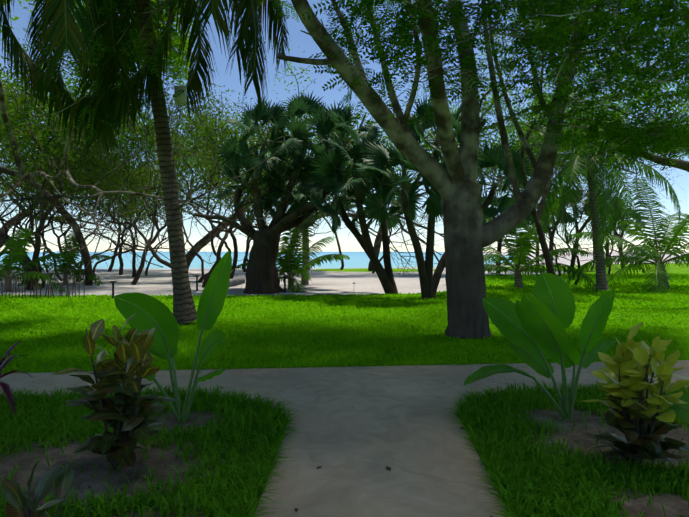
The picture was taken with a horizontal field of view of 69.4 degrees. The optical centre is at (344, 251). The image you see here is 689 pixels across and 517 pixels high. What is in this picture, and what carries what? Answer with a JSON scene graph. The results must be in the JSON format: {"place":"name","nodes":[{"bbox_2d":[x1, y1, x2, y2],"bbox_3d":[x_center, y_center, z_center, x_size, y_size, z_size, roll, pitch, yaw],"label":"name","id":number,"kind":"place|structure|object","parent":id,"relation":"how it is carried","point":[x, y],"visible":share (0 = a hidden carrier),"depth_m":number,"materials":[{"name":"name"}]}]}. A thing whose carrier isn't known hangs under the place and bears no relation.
{"place":"outdoors","nodes":[
{"label":"outdoors","id":0,"kind":"place"},
{"bbox_2d":[0,252,514,268],"bbox_3d":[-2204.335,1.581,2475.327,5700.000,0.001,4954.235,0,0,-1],"label":"sea","id":1,"kind":"structure","parent":0,"point":[359,260],"depth_m":86.19,"materials":[{"name":"blue liquid"}]},
{"bbox_2d":[0,0,688,339],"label":"tree","id":2,"kind":"object","parent":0,"point":[598,17],"depth_m":8.06,"materials":[{"name":"plant"}]},
{"bbox_2d":[0,360,688,516],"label":"concrete path","id":3,"kind":"structure","parent":0,"point":[396,419],"depth_m":4.27,"materials":[{"name":"grey concrete"}]},
{"bbox_2d":[0,273,688,372],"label":"lawn grass","id":4,"kind":"structure","parent":0,"point":[664,315],"depth_m":9.97,"materials":[{"name":"green plant"}]},
{"bbox_2d":[0,0,688,289],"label":"thicket","id":5,"kind":"object","parent":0,"point":[94,169],"depth_m":23.25,"materials":[{"name":"green plant"}]},
{"bbox_2d":[0,0,688,299],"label":"trees","id":6,"kind":"object","parent":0,"point":[50,198],"depth_m":30.12,"materials":[{"name":"green plant"}]},
{"bbox_2d":[0,252,688,295],"bbox_3d":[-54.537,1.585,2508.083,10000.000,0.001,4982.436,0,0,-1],"label":"sand ground","id":7,"kind":"structure","parent":0,"point":[158,282],"depth_m":25.34,"materials":[{"name":"beige sand"}]},
{"bbox_2d":[229,270,245,286],"bbox_3d":[-4.854,1.195,21.342,1.198,0.799,0.461,0,0,-8],"label":"rock","id":8,"kind":"object","parent":7,"relation":"on","point":[235,281],"visible":0.58,"depth_m":21.27,"materials":[{"name":"grey stone"}]},
{"bbox_2d":[313,268,434,271],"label":"ground grass","id":9,"kind":"structure","parent":7,"relation":"on","point":[366,270],"depth_m":41.14,"materials":[{"name":"green plant"}]},
{"bbox_2d":[487,263,688,270],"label":"ground grass","id":10,"kind":"structure","parent":7,"relation":"on","point":[670,266],"depth_m":48.79,"materials":[{"name":"green plant"}]},
{"bbox_2d":[0,269,688,516],"bbox_3d":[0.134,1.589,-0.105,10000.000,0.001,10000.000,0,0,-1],"label":"lawn","id":11,"kind":"structure","parent":0,"point":[682,271],"depth_m":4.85,"materials":[{"name":"green plant"}]},
{"bbox_2d":[0,459,23,495],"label":"soil patch","id":12,"kind":"object","parent":11,"relation":"on","point":[6,466],"visible":0.56,"depth_m":3.57,"materials":[{"name":"soil"}]},
{"bbox_2d":[0,323,68,516],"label":"cordyline","id":13,"kind":"object","parent":11,"relation":"on","point":[6,388],"visible":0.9,"depth_m":4.80,"materials":[{"name":"plant"}]},
{"bbox_2d":[1,275,84,298],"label":"stick fence","id":14,"kind":"object","parent":11,"relation":"on","point":[40,288],"visible":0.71,"depth_m":16.35,"materials":[{"name":"brown wood"}]},
{"bbox_2d":[1,438,265,516],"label":"soil patch","id":15,"kind":"object","parent":11,"relation":"on","point":[85,479],"visible":0.35,"depth_m":3.65,"materials":[{"name":"grey soil"}]},
{"bbox_2d":[0,0,292,323],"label":"coconut palm","id":16,"kind":"object","parent":11,"relation":"on","point":[120,106],"depth_m":8.83,"materials":[{"name":"green plant"}]},
{"bbox_2d":[155,85,186,169],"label":"antenna boxes","id":17,"kind":"object","parent":16,"relation":"attached to","point":[181,97],"visible":0.86,"depth_m":9.74,"materials":[{"name":"white plastic"}]},
{"bbox_2d":[110,496,204,516],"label":"soil patch","id":18,"kind":"object","parent":11,"relation":"on","point":[155,513],"visible":0.11,"depth_m":3.01,"materials":[{"name":"brown soil"}]},
{"bbox_2d":[144,409,236,441],"bbox_3d":[-1.434,1.584,4.575,1.052,0.001,0.872,0,0,-1],"label":"soil patch","id":19,"kind":"object","parent":11,"relation":"on","point":[172,420],"visible":0.19,"depth_m":4.66,"materials":[{"name":"grey soil"}]},
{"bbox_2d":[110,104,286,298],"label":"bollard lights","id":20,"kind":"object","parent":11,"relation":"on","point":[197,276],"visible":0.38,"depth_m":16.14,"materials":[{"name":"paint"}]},
{"bbox_2d":[0,311,687,516],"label":"leaf litter","id":21,"kind":"object","parent":11,"relation":"on","point":[297,509],"visible":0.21,"depth_m":3.60,"materials":[{"name":"brown plant"}]},
{"bbox_2d":[0,68,688,292],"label":"palm trees","id":22,"kind":"object","parent":11,"relation":"on","point":[297,261],"depth_m":20.57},
{"bbox_2d":[579,159,599,170],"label":"leaves","id":23,"kind":"object","parent":22,"relation":"attached to","point":[592,161],"visible":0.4,"depth_m":19.85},
{"bbox_2d":[0,0,688,291],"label":"palm rachis","id":24,"kind":"object","parent":11,"relation":"on","point":[290,274],"visible":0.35,"depth_m":20.07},
{"bbox_2d":[2,313,688,516],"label":"croton","id":25,"kind":"object","parent":11,"relation":"on","point":[132,348],"depth_m":3.53,"materials":[{"name":"green plant"}]},
{"bbox_2d":[124,263,688,421],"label":"plant stems","id":26,"kind":"object","parent":11,"relation":"on","point":[566,403],"visible":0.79,"depth_m":4.65,"materials":[{"name":"green plant"}]},
{"bbox_2d":[114,251,688,422],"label":"plant leaves","id":27,"kind":"object","parent":26,"relation":"attached to","point":[522,314],"visible":0.83,"depth_m":4.63,"materials":[{"name":"green plant"}]},
{"bbox_2d":[193,137,624,299],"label":"tree trunks","id":28,"kind":"object","parent":11,"relation":"on","point":[261,275],"visible":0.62,"depth_m":18.62,"materials":[{"name":"brown plant"}]},
{"bbox_2d":[228,109,628,232],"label":"doum palm petioles","id":29,"kind":"object","parent":28,"relation":"attached to","point":[435,139],"visible":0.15,"depth_m":17.92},
{"bbox_2d":[208,90,646,240],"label":"doum palm fans","id":30,"kind":"object","parent":29,"relation":"attached to","point":[321,164],"visible":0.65,"depth_m":17.75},
{"bbox_2d":[500,408,620,435],"bbox_3d":[2.063,1.582,4.644,1.167,0.001,0.764,0,0,-1],"label":"soil patch","id":31,"kind":"object","parent":11,"relation":"on","point":[592,422],"visible":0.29,"depth_m":4.60,"materials":[{"name":"grey soil"}]},
{"bbox_2d":[491,419,688,479],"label":"soil patch","id":32,"kind":"object","parent":11,"relation":"on","point":[675,434],"visible":0.26,"depth_m":4.08,"materials":[{"name":"soil"}]},
{"bbox_2d":[591,485,688,516],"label":"soil patch","id":33,"kind":"object","parent":11,"relation":"on","point":[674,505],"visible":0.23,"depth_m":3.10,"materials":[{"name":"soil"}]},
{"bbox_2d":[0,0,688,251],"label":"sky","id":34,"kind":"structure","parent":0,"point":[347,241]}
]}

